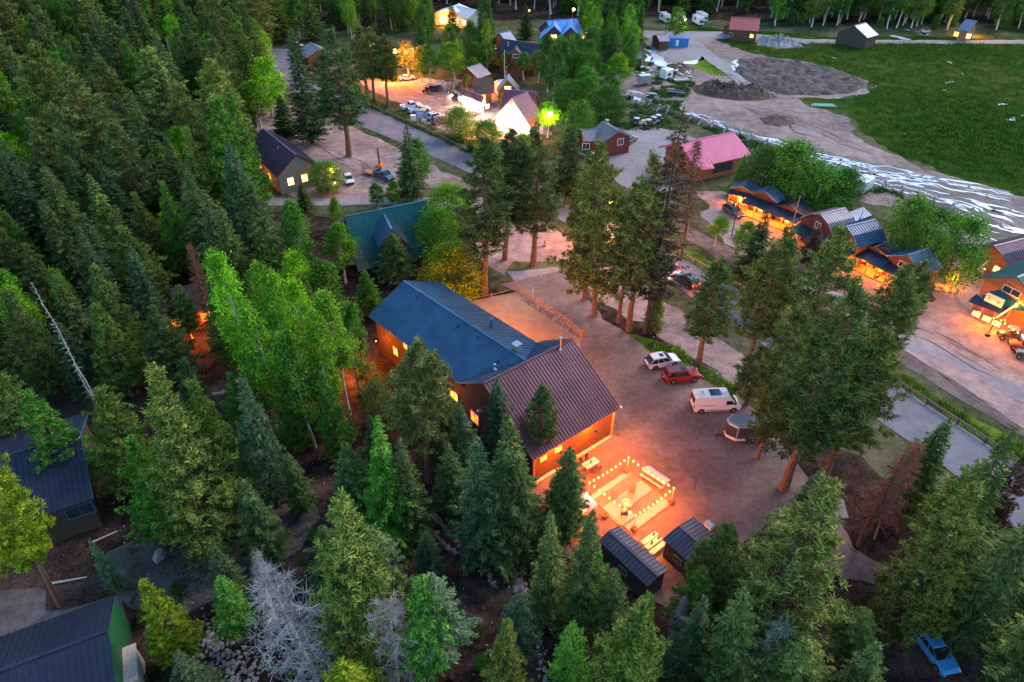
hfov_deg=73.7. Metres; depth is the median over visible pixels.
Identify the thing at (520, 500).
spruce tree
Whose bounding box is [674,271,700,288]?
moving suv
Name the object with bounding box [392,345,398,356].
window
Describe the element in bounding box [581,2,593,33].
aspen tree
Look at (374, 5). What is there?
aspen tree
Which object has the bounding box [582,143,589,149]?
window
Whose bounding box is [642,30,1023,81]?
gravel road
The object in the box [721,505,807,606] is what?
fir tree
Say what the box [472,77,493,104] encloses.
brown lodge
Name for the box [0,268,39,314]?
aspen tree
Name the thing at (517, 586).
stone edging
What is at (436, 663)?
fir tree
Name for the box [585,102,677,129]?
grass tufts
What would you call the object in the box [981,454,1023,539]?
pine tree
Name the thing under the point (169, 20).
aspen tree
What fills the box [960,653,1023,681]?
spruce tree
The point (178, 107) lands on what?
pine tree
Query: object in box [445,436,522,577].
spruce tree
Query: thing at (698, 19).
motorhome
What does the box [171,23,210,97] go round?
pine tree
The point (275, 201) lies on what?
side lane
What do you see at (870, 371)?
pine tree
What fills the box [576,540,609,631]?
spruce tree
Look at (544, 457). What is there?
window
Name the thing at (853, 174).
leafy tree
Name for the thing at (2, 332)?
spruce tree
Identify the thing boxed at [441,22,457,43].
leafy tree
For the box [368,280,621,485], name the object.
lodge building
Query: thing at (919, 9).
aspen tree
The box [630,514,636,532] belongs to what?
chiminea
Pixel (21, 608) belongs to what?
cabin drive
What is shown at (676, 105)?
grass tufts
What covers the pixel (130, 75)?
fir tree
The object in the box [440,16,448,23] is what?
window
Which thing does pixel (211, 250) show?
aspen tree
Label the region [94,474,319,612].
stony clearing
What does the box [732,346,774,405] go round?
pine tree
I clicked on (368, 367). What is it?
leafy tree
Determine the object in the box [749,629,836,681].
fir tree
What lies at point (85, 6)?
pine tree
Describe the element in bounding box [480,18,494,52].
aspen tree
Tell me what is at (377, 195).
aspen tree
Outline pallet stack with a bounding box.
[811,103,836,107]
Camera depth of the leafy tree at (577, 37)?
206.90 m
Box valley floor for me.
[250,17,1023,595]
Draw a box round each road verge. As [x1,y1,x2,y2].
[303,68,473,150]
[665,245,1022,461]
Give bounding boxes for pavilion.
[434,3,479,28]
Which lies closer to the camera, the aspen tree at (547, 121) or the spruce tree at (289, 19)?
the aspen tree at (547, 121)
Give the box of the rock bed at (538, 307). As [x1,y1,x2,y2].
[512,291,580,336]
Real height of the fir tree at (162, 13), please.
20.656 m
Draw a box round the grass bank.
[627,333,746,395]
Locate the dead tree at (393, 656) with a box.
[363,590,430,681]
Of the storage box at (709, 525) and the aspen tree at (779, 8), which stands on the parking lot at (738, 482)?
the storage box at (709, 525)
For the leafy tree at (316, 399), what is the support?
on the ground at (70, 558)
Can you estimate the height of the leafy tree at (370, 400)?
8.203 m
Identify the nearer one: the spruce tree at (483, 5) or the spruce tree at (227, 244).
the spruce tree at (227, 244)
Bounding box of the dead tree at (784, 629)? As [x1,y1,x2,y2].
[744,614,798,681]
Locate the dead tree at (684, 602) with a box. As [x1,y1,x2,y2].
[665,595,688,642]
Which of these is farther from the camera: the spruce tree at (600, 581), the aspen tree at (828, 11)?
the aspen tree at (828, 11)
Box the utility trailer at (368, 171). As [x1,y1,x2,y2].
[361,162,374,175]
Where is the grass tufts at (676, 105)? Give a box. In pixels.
[633,66,968,225]
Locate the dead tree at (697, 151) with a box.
[670,138,706,257]
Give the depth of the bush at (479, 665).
58.66 m
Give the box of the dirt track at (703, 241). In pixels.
[679,223,1023,436]
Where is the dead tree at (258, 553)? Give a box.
[251,546,288,643]
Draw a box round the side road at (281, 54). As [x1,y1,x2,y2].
[259,49,299,60]
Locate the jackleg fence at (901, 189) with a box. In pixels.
[640,96,974,216]
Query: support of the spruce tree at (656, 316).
on the ground at (70, 558)
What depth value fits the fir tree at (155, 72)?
134.64 m
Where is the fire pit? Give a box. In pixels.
[620,498,632,508]
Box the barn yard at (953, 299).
[932,258,1010,325]
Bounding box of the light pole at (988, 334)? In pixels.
[985,316,997,336]
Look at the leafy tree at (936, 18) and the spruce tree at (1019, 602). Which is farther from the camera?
the leafy tree at (936, 18)
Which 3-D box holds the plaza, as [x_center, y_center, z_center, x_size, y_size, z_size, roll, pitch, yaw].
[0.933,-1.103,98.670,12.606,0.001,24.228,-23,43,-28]
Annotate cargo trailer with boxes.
[637,73,652,85]
[659,67,672,78]
[715,414,779,443]
[856,174,875,193]
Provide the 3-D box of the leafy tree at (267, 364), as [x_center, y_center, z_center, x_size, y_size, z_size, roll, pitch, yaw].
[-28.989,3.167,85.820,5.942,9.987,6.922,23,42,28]
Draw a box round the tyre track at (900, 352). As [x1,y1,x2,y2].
[314,68,1023,433]
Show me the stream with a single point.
(657, 59)
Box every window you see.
[63,501,96,519]
[199,312,209,321]
[286,177,294,185]
[301,173,307,182]
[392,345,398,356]
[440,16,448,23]
[449,388,458,402]
[470,408,479,426]
[507,121,512,128]
[517,124,522,132]
[539,454,546,462]
[555,445,561,453]
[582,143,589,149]
[617,138,623,145]
[618,564,626,577]
[672,554,682,566]
[712,161,732,173]
[814,221,821,227]
[897,260,906,268]
[992,265,1000,270]
[1001,284,1021,298]
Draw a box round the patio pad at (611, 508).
[591,471,669,533]
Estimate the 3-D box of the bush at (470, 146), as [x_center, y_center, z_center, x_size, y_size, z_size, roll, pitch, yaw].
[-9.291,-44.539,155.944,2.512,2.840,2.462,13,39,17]
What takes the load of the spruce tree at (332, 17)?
on the ground at (70, 558)
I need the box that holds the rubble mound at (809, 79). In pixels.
[735,57,866,95]
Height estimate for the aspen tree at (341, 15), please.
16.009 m
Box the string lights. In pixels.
[589,457,674,515]
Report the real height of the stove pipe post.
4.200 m
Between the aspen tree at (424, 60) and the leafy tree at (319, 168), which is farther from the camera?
the aspen tree at (424, 60)
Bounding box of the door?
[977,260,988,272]
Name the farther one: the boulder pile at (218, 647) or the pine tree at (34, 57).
the pine tree at (34, 57)
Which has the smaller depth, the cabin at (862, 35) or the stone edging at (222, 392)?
the stone edging at (222, 392)
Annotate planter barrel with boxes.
[601,511,607,518]
[623,456,629,473]
[668,487,674,504]
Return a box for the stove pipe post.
[376,147,382,167]
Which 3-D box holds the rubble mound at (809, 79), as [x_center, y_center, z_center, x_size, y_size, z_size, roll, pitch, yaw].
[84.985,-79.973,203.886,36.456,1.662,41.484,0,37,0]
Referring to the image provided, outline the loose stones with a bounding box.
[63,458,749,676]
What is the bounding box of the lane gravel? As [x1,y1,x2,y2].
[700,204,1023,401]
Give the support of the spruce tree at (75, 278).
on the ground at (70, 558)
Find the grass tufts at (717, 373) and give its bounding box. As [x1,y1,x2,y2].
[641,336,742,396]
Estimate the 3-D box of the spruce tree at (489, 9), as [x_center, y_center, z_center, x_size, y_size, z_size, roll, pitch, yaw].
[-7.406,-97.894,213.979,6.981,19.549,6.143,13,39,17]
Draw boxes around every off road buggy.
[422,85,430,92]
[431,83,439,91]
[631,117,641,126]
[638,119,647,124]
[643,118,655,127]
[649,116,659,123]
[656,114,663,120]
[997,325,1020,340]
[1008,334,1023,349]
[1014,346,1023,358]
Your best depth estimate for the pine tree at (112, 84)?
140.98 m
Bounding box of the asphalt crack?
[548,281,708,503]
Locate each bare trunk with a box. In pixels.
[30,282,102,414]
[74,366,93,400]
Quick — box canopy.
[578,492,597,513]
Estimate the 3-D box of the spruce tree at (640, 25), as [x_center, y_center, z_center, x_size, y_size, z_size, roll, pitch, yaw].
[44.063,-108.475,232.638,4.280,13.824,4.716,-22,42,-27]
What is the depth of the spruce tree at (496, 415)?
74.25 m
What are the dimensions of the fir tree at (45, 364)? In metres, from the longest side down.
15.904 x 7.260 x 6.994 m
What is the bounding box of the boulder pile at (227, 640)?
[173,578,299,681]
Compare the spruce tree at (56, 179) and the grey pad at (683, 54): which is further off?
the grey pad at (683, 54)
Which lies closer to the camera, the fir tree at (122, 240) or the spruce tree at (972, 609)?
the spruce tree at (972, 609)
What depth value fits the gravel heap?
233.35 m
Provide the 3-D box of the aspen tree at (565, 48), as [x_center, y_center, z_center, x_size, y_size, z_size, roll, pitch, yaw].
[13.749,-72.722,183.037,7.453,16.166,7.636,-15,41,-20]
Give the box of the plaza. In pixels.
[472,292,580,348]
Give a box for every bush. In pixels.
[136,607,149,624]
[143,674,149,681]
[166,578,187,599]
[287,664,302,680]
[298,557,305,565]
[301,577,314,593]
[305,526,318,543]
[465,141,475,148]
[472,623,485,639]
[474,653,491,670]
[501,599,510,611]
[502,574,516,585]
[671,344,683,355]
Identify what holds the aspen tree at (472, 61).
on the ground at (70, 558)
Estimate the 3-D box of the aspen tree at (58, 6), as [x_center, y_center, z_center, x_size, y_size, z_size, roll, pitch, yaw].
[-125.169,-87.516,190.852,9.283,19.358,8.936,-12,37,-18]
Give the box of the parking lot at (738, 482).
[500,270,896,606]
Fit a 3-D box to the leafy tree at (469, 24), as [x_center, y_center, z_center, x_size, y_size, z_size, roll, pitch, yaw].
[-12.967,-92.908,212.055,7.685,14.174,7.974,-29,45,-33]
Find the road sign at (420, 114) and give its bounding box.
[415,111,426,124]
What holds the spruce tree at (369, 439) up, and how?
on the ground at (70, 558)
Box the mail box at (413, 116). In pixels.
[410,114,415,121]
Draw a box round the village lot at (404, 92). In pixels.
[359,78,551,139]
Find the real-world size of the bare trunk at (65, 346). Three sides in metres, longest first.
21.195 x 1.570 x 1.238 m
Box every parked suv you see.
[426,111,443,119]
[430,115,447,124]
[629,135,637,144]
[643,351,680,369]
[661,364,701,384]
[722,202,744,217]
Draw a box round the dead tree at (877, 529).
[865,436,920,539]
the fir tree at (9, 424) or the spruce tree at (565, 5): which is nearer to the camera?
the fir tree at (9, 424)
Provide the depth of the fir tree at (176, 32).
164.03 m
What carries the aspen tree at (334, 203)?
on the ground at (70, 558)
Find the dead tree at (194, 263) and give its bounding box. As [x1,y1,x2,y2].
[185,244,214,331]
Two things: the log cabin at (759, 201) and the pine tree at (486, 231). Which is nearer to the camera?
the pine tree at (486, 231)
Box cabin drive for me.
[0,587,125,636]
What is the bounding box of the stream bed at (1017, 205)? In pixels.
[619,88,1023,241]
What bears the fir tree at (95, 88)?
on the ground at (70, 558)
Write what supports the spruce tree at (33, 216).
on the ground at (70, 558)
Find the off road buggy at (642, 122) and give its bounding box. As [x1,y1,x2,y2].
[638,119,647,124]
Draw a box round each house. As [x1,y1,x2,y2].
[252,128,336,194]
[456,63,490,87]
[491,30,541,76]
[497,73,518,103]
[538,18,584,58]
[579,119,632,155]
[728,17,760,41]
[969,234,1023,274]
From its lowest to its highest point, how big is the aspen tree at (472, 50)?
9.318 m
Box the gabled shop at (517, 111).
[475,89,542,135]
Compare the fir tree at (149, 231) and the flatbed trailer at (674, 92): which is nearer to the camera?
the fir tree at (149, 231)
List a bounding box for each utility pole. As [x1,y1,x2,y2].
[731,201,738,236]
[790,196,800,230]
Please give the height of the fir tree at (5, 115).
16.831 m
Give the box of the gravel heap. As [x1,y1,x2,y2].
[755,33,804,48]
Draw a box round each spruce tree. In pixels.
[0,96,21,179]
[0,137,60,256]
[0,168,47,245]
[0,204,39,266]
[0,248,10,273]
[0,309,14,356]
[0,348,29,397]
[8,65,54,154]
[22,0,65,63]
[26,19,46,49]
[37,200,90,299]
[39,165,102,272]
[45,166,96,247]
[50,273,99,360]
[62,0,89,46]
[62,154,102,241]
[65,121,109,193]
[73,222,140,335]
[79,212,130,297]
[82,31,120,90]
[85,173,142,267]
[88,538,127,596]
[89,7,125,87]
[94,1,115,34]
[95,4,120,50]
[98,164,141,241]
[102,0,129,42]
[106,0,122,31]
[111,91,146,165]
[114,0,143,49]
[119,6,147,57]
[125,88,182,216]
[125,242,176,333]
[128,0,163,50]
[137,6,165,57]
[151,28,204,138]
[155,134,186,219]
[169,0,187,29]
[169,649,228,681]
[176,0,186,28]
[179,1,200,43]
[180,169,217,283]
[184,0,210,23]
[198,188,245,289]
[208,8,243,95]
[208,544,256,601]
[213,201,250,304]
[219,141,280,237]
[219,147,287,251]
[232,169,287,277]
[233,477,295,571]
[235,428,269,483]
[239,0,276,81]
[269,95,297,138]
[270,0,296,41]
[273,0,299,33]
[281,452,319,516]
[283,26,334,143]
[294,183,314,208]
[295,0,323,40]
[298,524,341,608]
[311,596,347,649]
[324,0,343,30]
[329,440,374,520]
[352,268,384,315]
[358,414,395,477]
[359,0,374,26]
[359,414,416,566]
[372,232,416,286]
[373,0,388,32]
[390,123,433,203]
[391,437,439,549]
[427,442,471,529]
[443,4,461,34]
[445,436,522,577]
[452,408,489,474]
[474,18,483,52]
[475,0,494,31]
[479,378,513,462]
[479,412,554,583]
[480,0,496,54]
[489,0,497,6]
[514,5,537,38]
[524,509,569,633]
[536,446,590,554]
[546,114,584,203]
[548,509,604,648]
[557,0,574,12]
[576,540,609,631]
[597,0,614,41]
[601,16,620,70]
[636,0,652,10]
[637,1,645,41]
[640,283,668,333]
[657,594,710,681]
[674,0,690,12]
[694,0,705,8]
[699,0,718,12]
[722,154,747,195]
[728,209,772,280]
[735,0,752,13]
[779,468,824,539]
[799,226,824,267]
[822,640,888,681]
[848,0,862,16]
[875,417,953,527]
[881,427,1017,617]
[922,0,939,15]
[925,523,1023,659]
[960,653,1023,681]
[980,582,1023,662]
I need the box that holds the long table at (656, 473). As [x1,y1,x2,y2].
[639,466,670,489]
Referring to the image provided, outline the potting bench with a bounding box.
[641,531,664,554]
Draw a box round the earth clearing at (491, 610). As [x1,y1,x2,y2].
[354,515,528,649]
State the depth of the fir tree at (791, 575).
52.01 m
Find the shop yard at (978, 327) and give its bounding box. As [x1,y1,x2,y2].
[927,300,1023,366]
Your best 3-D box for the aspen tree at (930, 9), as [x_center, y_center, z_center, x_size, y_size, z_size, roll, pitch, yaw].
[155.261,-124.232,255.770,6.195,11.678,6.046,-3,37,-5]
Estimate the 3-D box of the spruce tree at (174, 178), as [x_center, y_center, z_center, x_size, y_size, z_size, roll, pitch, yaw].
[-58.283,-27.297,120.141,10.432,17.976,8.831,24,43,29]
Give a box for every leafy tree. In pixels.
[254,340,298,396]
[292,365,345,438]
[304,158,348,195]
[323,0,340,20]
[332,0,351,28]
[351,359,381,395]
[354,375,396,432]
[383,5,395,24]
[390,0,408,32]
[405,0,418,24]
[407,4,435,47]
[408,200,466,265]
[411,237,490,301]
[415,0,435,30]
[424,178,481,233]
[426,0,437,22]
[436,27,451,62]
[437,103,476,143]
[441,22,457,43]
[448,37,467,70]
[457,18,480,60]
[464,118,504,151]
[477,12,494,35]
[516,130,534,157]
[537,35,554,58]
[547,77,585,114]
[551,31,566,53]
[555,98,598,142]
[564,32,578,73]
[568,46,596,93]
[570,63,600,103]
[571,32,581,58]
[577,23,606,68]
[581,81,631,125]
[590,40,601,72]
[622,30,637,61]
[623,31,640,70]
[737,140,798,198]
[746,136,832,203]
[782,156,864,212]
[785,7,800,25]
[798,12,807,24]
[821,164,872,210]
[833,5,851,20]
[868,0,881,16]
[874,188,946,252]
[876,17,884,25]
[884,13,895,25]
[904,205,961,253]
[918,207,998,293]
[924,10,934,19]
[931,19,939,29]
[932,16,941,26]
[944,9,960,24]
[993,10,1014,27]
[1004,11,1017,25]
[1018,10,1023,26]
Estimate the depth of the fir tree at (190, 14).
199.37 m
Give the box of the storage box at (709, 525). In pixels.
[704,519,714,530]
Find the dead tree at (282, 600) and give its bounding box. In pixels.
[242,559,353,681]
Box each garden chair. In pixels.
[610,489,617,500]
[621,510,627,517]
[628,483,636,494]
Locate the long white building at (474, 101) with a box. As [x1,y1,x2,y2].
[451,88,488,114]
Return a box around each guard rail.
[304,70,467,149]
[676,250,1019,459]
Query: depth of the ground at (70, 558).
74.48 m
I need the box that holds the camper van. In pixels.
[689,387,740,413]
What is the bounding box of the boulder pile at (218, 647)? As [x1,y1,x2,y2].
[191,622,273,681]
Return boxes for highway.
[274,60,1023,529]
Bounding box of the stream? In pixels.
[626,49,1023,240]
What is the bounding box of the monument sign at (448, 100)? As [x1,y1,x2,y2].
[445,79,453,105]
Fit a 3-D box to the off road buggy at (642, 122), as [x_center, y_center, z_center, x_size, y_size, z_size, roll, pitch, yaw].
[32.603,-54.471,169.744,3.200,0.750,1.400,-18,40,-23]
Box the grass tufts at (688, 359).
[644,339,758,405]
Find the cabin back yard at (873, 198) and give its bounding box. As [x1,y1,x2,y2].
[847,177,989,252]
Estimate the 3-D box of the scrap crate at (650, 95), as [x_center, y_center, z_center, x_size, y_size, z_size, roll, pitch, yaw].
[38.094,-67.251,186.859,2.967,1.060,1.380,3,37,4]
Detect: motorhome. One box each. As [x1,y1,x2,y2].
[659,11,670,22]
[692,14,704,25]
[696,11,707,21]
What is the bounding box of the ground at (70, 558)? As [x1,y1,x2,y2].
[0,0,1022,681]
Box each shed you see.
[494,79,502,93]
[598,525,668,597]
[634,52,641,66]
[652,34,669,50]
[663,517,715,578]
[723,24,729,34]
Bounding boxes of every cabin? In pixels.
[0,412,102,545]
[0,595,145,681]
[170,283,209,330]
[300,42,334,66]
[336,199,434,274]
[399,38,413,56]
[727,179,759,209]
[741,186,785,222]
[768,200,813,231]
[790,207,854,248]
[820,219,886,267]
[835,22,878,49]
[852,240,900,279]
[874,248,943,289]
[953,19,977,41]
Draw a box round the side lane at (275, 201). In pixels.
[266,197,459,213]
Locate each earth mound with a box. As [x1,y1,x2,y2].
[666,63,694,73]
[691,78,776,100]
[760,114,795,126]
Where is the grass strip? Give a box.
[691,49,728,75]
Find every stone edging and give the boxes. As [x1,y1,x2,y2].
[207,390,229,397]
[430,511,460,547]
[432,533,497,587]
[495,565,530,595]
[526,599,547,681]
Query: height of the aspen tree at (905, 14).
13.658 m
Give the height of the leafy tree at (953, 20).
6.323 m
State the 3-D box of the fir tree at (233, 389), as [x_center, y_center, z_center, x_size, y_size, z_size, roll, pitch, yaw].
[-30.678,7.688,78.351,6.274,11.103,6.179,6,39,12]
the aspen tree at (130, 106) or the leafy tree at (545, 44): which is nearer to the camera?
the aspen tree at (130, 106)
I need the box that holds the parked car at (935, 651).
[908,625,960,677]
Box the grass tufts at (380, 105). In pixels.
[307,75,474,151]
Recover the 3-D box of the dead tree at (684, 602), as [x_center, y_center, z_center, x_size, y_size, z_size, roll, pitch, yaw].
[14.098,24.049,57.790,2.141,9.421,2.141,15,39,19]
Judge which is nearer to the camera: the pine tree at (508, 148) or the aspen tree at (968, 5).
the pine tree at (508, 148)
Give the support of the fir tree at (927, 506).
on the ground at (70, 558)
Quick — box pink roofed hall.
[658,131,757,181]
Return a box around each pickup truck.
[372,168,395,181]
[400,100,422,110]
[407,104,430,113]
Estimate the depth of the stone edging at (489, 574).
68.53 m
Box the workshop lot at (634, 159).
[607,126,694,198]
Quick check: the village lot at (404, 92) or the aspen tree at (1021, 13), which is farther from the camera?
the aspen tree at (1021, 13)
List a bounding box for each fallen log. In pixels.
[52,576,86,583]
[91,531,116,541]
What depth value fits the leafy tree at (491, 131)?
151.08 m
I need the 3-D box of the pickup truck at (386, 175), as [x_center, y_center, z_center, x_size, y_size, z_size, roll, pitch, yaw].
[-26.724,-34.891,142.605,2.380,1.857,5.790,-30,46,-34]
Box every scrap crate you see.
[625,94,633,99]
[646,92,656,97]
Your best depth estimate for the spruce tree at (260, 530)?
65.13 m
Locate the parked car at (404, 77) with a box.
[399,74,415,80]
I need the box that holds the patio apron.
[569,435,712,566]
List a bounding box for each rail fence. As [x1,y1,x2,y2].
[469,287,515,300]
[516,284,580,334]
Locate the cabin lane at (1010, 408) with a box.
[696,191,1023,427]
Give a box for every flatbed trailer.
[667,89,686,95]
[673,77,692,82]
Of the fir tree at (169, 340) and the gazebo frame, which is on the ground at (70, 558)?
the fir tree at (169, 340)
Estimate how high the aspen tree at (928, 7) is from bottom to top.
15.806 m
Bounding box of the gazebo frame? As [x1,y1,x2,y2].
[451,79,461,89]
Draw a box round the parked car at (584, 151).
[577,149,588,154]
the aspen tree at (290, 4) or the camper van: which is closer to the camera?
the camper van
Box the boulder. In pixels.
[152,547,166,563]
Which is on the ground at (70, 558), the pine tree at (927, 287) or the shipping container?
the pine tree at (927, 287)
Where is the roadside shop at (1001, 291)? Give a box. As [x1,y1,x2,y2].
[968,260,1023,330]
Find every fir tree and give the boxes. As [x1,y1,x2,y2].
[0,103,19,144]
[0,148,31,216]
[0,211,50,271]
[0,226,47,299]
[0,289,72,398]
[0,369,44,438]
[0,556,17,578]
[2,29,54,112]
[5,47,30,113]
[7,0,28,36]
[8,76,68,188]
[18,0,64,37]
[18,115,85,211]
[18,242,63,323]
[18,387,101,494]
[30,75,53,99]
[35,4,61,46]
[42,10,62,48]
[44,101,116,214]
[50,50,97,153]
[52,322,116,404]
[60,38,102,115]
[65,16,95,66]
[70,40,88,83]
[71,23,94,67]
[80,383,160,501]
[84,262,153,369]
[87,76,116,148]
[89,302,148,396]
[100,19,121,71]
[103,212,154,294]
[105,143,157,222]
[109,224,180,311]
[114,434,198,545]
[120,40,157,109]
[121,45,211,167]
[127,191,168,266]
[136,304,206,385]
[137,39,150,81]
[137,361,243,571]
[138,577,207,670]
[140,89,166,139]
[141,0,168,51]
[157,2,179,70]
[157,180,202,274]
[162,183,226,260]
[169,26,202,110]
[169,284,204,349]
[176,356,219,429]
[179,125,228,219]
[182,375,266,526]
[186,6,205,44]
[195,0,212,45]
[204,94,275,217]
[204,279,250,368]
[205,151,224,198]
[209,574,260,645]
[217,54,250,127]
[220,371,273,444]
[223,90,275,202]
[231,21,275,109]
[234,376,299,509]
[247,226,285,299]
[250,0,279,37]
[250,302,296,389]
[266,366,315,453]
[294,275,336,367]
[296,486,427,681]
[313,369,360,461]
[321,654,389,681]
[365,530,407,591]
[388,574,463,681]
[389,574,420,629]
[408,571,483,680]
[412,530,446,575]
[479,618,534,681]
[487,452,531,492]
[497,591,542,660]
[544,620,596,681]
[587,595,672,681]
[594,568,632,639]
[625,104,691,333]
[629,589,659,681]
[684,587,764,681]
[705,470,857,681]
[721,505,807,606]
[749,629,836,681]
[820,603,888,666]
[867,480,988,659]
[899,458,1001,558]
[972,519,1023,597]
[979,612,1023,681]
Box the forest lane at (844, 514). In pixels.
[821,498,848,518]
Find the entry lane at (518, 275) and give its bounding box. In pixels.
[507,266,568,280]
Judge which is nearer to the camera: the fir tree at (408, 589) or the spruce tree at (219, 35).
the fir tree at (408, 589)
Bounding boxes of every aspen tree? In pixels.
[0,68,22,138]
[0,130,35,201]
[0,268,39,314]
[0,282,52,352]
[10,108,30,158]
[15,18,29,43]
[42,0,66,32]
[43,265,82,314]
[47,0,78,35]
[48,45,81,90]
[57,35,90,64]
[60,131,95,179]
[109,87,139,115]
[123,111,161,144]
[134,141,176,177]
[144,28,166,51]
[155,0,178,28]
[155,211,178,247]
[160,13,182,65]
[162,54,192,98]
[166,125,204,180]
[195,78,240,117]
[199,33,209,59]
[199,244,238,307]
[200,251,262,386]
[216,34,237,68]
[228,302,281,423]
[239,79,274,130]
[241,16,268,57]
[242,266,266,315]
[244,259,279,350]
[246,55,289,117]
[255,261,303,371]
[259,29,275,73]
[260,9,271,49]
[267,326,320,448]
[274,197,318,265]
[277,273,322,381]
[279,246,314,298]
[282,0,306,37]
[286,245,313,292]
[299,304,344,422]
[304,287,360,415]
[306,257,347,326]
[317,217,361,282]
[326,196,343,222]
[337,297,368,391]
[338,0,356,38]
[338,2,349,33]
[345,6,359,36]
[353,0,364,23]
[367,183,385,208]
[369,0,378,25]
[383,0,395,29]
[384,181,401,205]
[397,40,414,73]
[399,0,409,19]
[404,135,434,190]
[406,0,419,27]
[409,45,431,82]
[414,43,442,82]
[420,14,431,44]
[435,41,467,88]
[441,24,456,51]
[461,74,471,89]
[465,40,481,62]
[466,57,478,66]
[475,40,497,69]
[476,0,485,24]
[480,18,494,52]
[496,51,513,76]
[514,51,532,79]
[529,50,546,82]
[534,101,560,137]
[536,32,556,92]
[542,43,567,102]
[558,38,577,84]
[569,0,582,15]
[573,67,601,102]
[577,0,588,24]
[581,0,595,33]
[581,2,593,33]
[582,39,600,65]
[584,4,603,39]
[586,1,605,32]
[594,0,605,23]
[596,64,617,96]
[597,25,622,57]
[600,0,616,23]
[603,11,614,32]
[607,53,634,95]
[608,14,619,42]
[613,0,627,41]
[619,0,638,47]
[619,4,636,44]
[620,23,644,45]
[635,0,645,22]
[664,6,686,35]
[707,214,731,246]
[725,220,756,259]
[769,0,788,25]
[770,0,786,22]
[786,0,802,21]
[794,0,807,19]
[803,0,826,26]
[805,0,821,22]
[821,0,839,25]
[832,0,852,25]
[838,0,853,22]
[852,0,874,21]
[875,0,889,17]
[884,0,903,28]
[896,0,916,27]
[900,1,915,25]
[906,0,929,27]
[913,0,934,26]
[921,0,937,23]
[938,0,955,21]
[943,0,965,26]
[946,0,963,29]
[963,0,980,17]
[973,0,984,16]
[983,0,995,18]
[992,0,1013,24]
[992,0,1017,29]
[1009,0,1022,11]
[1015,1,1023,27]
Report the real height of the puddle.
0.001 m
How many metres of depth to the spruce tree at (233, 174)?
106.96 m
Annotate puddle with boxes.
[714,29,1022,122]
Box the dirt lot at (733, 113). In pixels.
[599,38,1023,214]
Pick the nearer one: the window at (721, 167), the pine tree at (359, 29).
the window at (721, 167)
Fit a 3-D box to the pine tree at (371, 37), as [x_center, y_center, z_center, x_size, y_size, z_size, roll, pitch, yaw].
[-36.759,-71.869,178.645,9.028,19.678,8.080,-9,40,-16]
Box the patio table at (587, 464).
[582,457,599,472]
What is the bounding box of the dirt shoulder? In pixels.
[255,105,772,383]
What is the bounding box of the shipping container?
[668,36,688,46]
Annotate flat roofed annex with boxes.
[850,207,871,220]
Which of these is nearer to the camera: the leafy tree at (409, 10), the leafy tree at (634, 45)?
the leafy tree at (634, 45)
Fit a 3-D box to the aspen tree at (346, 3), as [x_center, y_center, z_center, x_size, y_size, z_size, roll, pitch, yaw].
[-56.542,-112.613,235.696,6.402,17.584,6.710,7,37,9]
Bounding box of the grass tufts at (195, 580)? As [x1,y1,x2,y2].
[126,440,555,681]
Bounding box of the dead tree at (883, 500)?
[848,439,928,547]
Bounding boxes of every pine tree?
[0,0,25,42]
[0,30,26,102]
[0,453,63,607]
[13,39,91,132]
[22,13,61,66]
[52,62,136,176]
[71,0,107,40]
[75,0,117,61]
[83,55,134,135]
[95,117,161,227]
[97,18,142,89]
[99,0,118,11]
[114,0,142,22]
[124,0,158,25]
[147,0,160,15]
[163,80,212,178]
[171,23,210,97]
[188,57,256,152]
[193,0,225,36]
[199,36,245,96]
[203,0,244,64]
[223,0,253,18]
[228,0,278,40]
[304,24,371,156]
[347,24,373,93]
[354,26,384,100]
[370,33,403,105]
[380,335,455,483]
[426,389,473,463]
[452,134,520,295]
[482,126,535,260]
[506,122,564,266]
[522,383,563,443]
[544,136,639,316]
[562,148,610,300]
[600,181,650,323]
[605,148,673,331]
[663,565,720,628]
[675,520,744,612]
[681,255,738,366]
[728,224,809,389]
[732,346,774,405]
[746,369,789,460]
[752,238,805,286]
[753,300,814,411]
[759,279,885,492]
[772,223,864,401]
[810,323,917,477]
[860,261,929,376]
[886,258,936,335]
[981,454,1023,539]
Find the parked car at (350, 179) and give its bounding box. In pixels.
[342,172,354,184]
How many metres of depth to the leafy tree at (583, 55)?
182.08 m
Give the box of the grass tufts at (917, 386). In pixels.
[847,338,1023,456]
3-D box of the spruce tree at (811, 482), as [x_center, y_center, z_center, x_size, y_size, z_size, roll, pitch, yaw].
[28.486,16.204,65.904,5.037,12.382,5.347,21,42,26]
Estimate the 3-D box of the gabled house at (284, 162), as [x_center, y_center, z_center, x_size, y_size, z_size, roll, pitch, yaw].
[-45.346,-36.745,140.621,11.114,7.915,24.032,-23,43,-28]
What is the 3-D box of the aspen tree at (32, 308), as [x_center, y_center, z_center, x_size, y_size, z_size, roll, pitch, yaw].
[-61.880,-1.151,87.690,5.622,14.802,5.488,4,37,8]
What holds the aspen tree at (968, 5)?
on the ground at (70, 558)
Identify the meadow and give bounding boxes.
[672,26,1023,196]
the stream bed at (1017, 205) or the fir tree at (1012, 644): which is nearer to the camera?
the fir tree at (1012, 644)
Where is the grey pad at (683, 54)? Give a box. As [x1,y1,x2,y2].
[660,46,702,61]
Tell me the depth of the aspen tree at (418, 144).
132.99 m
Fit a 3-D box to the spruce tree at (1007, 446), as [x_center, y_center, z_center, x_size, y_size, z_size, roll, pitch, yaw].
[37.732,16.033,58.080,7.412,22.792,7.134,-6,34,-12]

